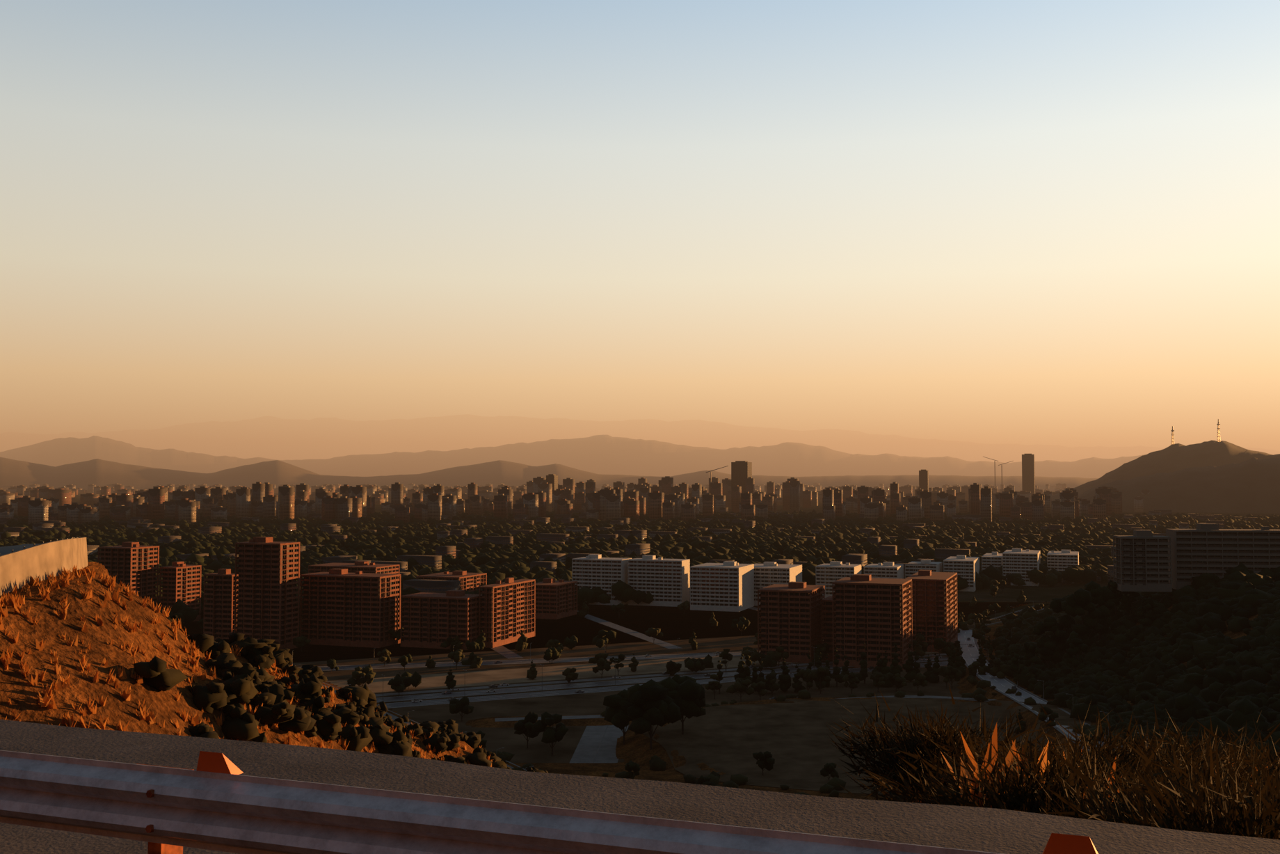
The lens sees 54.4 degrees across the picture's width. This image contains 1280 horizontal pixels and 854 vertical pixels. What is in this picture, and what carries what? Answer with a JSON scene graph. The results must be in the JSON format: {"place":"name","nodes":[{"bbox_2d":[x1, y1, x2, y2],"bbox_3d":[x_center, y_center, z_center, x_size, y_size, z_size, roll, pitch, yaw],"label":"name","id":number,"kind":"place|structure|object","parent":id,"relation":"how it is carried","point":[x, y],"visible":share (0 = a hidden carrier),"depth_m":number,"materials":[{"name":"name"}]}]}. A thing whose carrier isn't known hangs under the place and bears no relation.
{"place":"outdoors","nodes":[
{"label":"outdoors","id":0,"kind":"place"},
{"bbox_2d":[0,457,1098,490],"bbox_3d":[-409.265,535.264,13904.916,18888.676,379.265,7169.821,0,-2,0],"label":"mountains","id":1,"kind":"structure","parent":0,"point":[97,472],"depth_m":13145.34,"materials":[{"name":"brown"}]},
{"bbox_2d":[0,434,1146,477],"bbox_3d":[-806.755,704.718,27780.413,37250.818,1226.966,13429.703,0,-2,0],"label":"mountains","id":2,"kind":"structure","parent":0,"point":[605,454],"depth_m":27023.21,"materials":[{"name":"brown"}]},
{"bbox_2d":[0,475,1149,524],"bbox_3d":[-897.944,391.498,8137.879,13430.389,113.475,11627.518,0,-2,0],"label":"city buildings","id":3,"kind":"structure","parent":0,"point":[666,498],"depth_m":3019.14,"materials":[{"name":"grey concrete"}]},
{"bbox_2d":[0,561,1274,802],"bbox_3d":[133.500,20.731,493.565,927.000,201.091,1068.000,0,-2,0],"label":"hillside","id":4,"kind":"structure","parent":0,"point":[18,691],"depth_m":132.73,"materials":[{"name":"brown soil"}]},
{"bbox_2d":[0,537,87,595],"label":"retaining wall","id":5,"kind":"structure","parent":4,"relation":"on","point":[20,565],"depth_m":137.59,"materials":[{"name":"concrete"}]},
{"bbox_2d":[132,614,548,772],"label":"bushes","id":6,"kind":"object","parent":4,"relation":"on","point":[247,682],"visible":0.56,"depth_m":149.08,"materials":[{"name":"green plant"}]},
{"bbox_2d":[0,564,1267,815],"bbox_3d":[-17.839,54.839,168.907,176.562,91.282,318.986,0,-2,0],"label":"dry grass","id":7,"kind":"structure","parent":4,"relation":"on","point":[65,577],"depth_m":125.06,"materials":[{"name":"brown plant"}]},
{"bbox_2d":[0,718,1279,853],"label":"road shoulder","id":8,"kind":"object","parent":4,"relation":"on","point":[981,828],"visible":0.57,"depth_m":6.84,"materials":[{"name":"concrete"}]},
{"bbox_2d":[0,749,1098,853],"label":"guard rail","id":9,"kind":"object","parent":8,"relation":"on","point":[216,801],"visible":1,"depth_m":4.79,"materials":[{"name":"metal"}]},
{"bbox_2d":[492,679,1268,800],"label":"scrub foliage","id":10,"kind":"object","parent":4,"relation":"on","point":[832,786],"visible":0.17,"depth_m":415.01,"materials":[{"name":"green plant"}]},
{"bbox_2d":[827,682,1279,838],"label":"roadside dry bushes","id":11,"kind":"object","parent":4,"relation":"on","point":[1187,790],"depth_m":14.85,"materials":[{"name":"brown plant"}]},
{"bbox_2d":[991,562,1279,772],"bbox_3d":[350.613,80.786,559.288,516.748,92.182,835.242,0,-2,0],"label":"hillside shrubs","id":12,"kind":"object","parent":4,"relation":"on","point":[1228,686],"visible":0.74,"depth_m":492.69,"materials":[{"name":"green plant"}]},
{"bbox_2d":[1113,523,1279,591],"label":"hilltop apartments","id":13,"kind":"structure","parent":4,"relation":"on","point":[1146,560],"depth_m":635.06,"materials":[{"name":"grey concrete"}]},
{"bbox_2d":[0,413,1279,462],"bbox_3d":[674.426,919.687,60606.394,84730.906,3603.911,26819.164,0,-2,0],"label":"mountains","id":14,"kind":"structure","parent":0,"point":[273,437],"depth_m":61302.16,"materials":[{"name":"brown"}]},
{"bbox_2d":[0,0,1279,450],"label":"sky","id":15,"kind":"structure","parent":0,"point":[1022,222],"materials":[{"name":"blue"}]},
{"bbox_2d":[71,489,1279,662],"bbox_3d":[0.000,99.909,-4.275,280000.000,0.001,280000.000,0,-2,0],"label":"ground","id":16,"kind":"structure","parent":0,"point":[1040,593],"depth_m":916.85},
{"bbox_2d":[97,536,957,669],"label":"brick apartments","id":17,"kind":"structure","parent":16,"relation":"on","point":[355,604],"depth_m":744.93,"materials":[{"name":"brown brick"}]},
{"bbox_2d":[0,507,1257,605],"bbox_3d":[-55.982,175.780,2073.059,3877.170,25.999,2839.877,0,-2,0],"label":"city trees","id":18,"kind":"object","parent":16,"relation":"on","point":[445,585],"visible":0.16,"depth_m":1787.73,"materials":[{"name":"green plant"}]},
{"bbox_2d":[0,509,1279,625],"bbox_3d":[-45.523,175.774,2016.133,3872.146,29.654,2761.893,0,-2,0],"label":"city tree canopy foliage","id":19,"kind":"object","parent":16,"relation":"on","point":[837,537],"visible":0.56,"depth_m":1766.97,"materials":[{"name":"green plant"}]},
{"bbox_2d":[546,453,1035,509],"bbox_3d":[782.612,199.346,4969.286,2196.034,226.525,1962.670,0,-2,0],"label":"skyscrapers","id":20,"kind":"structure","parent":16,"relation":"on","point":[741,471],"depth_m":5045.41,"materials":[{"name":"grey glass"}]},
{"bbox_2d":[571,548,1078,611],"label":"white apartments","id":21,"kind":"structure","parent":16,"relation":"on","point":[731,586],"depth_m":1000.44,"materials":[{"name":"white concrete"}]},
{"bbox_2d":[290,620,1091,793],"bbox_3d":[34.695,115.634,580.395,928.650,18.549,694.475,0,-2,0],"label":"park field","id":22,"kind":"structure","parent":0,"point":[794,739],"depth_m":502.87,"materials":[{"name":"green plant"}]},
{"bbox_2d":[292,578,1140,735],"bbox_3d":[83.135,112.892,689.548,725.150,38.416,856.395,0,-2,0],"label":"trees","id":23,"kind":"object","parent":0,"point":[1000,669],"visible":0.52,"depth_m":612.71,"materials":[{"name":"green plant"}]},
{"bbox_2d":[297,603,1140,770],"bbox_3d":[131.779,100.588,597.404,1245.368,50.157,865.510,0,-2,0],"label":"valley roads","id":24,"kind":"structure","parent":0,"point":[597,743],"depth_m":623.18,"materials":[{"name":"grey asphalt"}]},
{"bbox_2d":[228,600,1147,770],"bbox_3d":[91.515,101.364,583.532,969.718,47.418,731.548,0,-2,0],"label":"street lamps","id":25,"kind":"object","parent":24,"relation":"on","point":[931,639],"visible":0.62,"depth_m":608.42,"materials":[{"name":"grey"}]},
{"bbox_2d":[361,637,1017,701],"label":"cars","id":26,"kind":"object","parent":24,"relation":"on","point":[577,691],"visible":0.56,"depth_m":629.10,"materials":[{"name":"paint"}]},
{"bbox_2d":[196,579,1199,785],"bbox_3d":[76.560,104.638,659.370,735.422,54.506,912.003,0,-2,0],"label":"valley trees","id":27,"kind":"object","parent":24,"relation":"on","point":[645,706],"depth_m":599.71,"materials":[{"name":"green plant"}]},
{"bbox_2d":[1030,440,1279,502],"bbox_3d":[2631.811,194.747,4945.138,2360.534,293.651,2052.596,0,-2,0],"label":"hill","id":28,"kind":"structure","parent":0,"point":[1174,457],"depth_m":4942.98,"materials":[{"name":"brown soil"}]},
{"bbox_2d":[1170,418,1220,444],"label":"antenna towers","id":29,"kind":"structure","parent":28,"relation":"on","point":[1218,424],"depth_m":5083.34,"materials":[{"name":"silver metal"}]},
{"bbox_2d":[1078,456,1279,513],"bbox_3d":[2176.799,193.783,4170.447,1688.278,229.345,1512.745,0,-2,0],"label":"hillside","id":30,"kind":"structure","parent":0,"point":[1251,485],"depth_m":3990.75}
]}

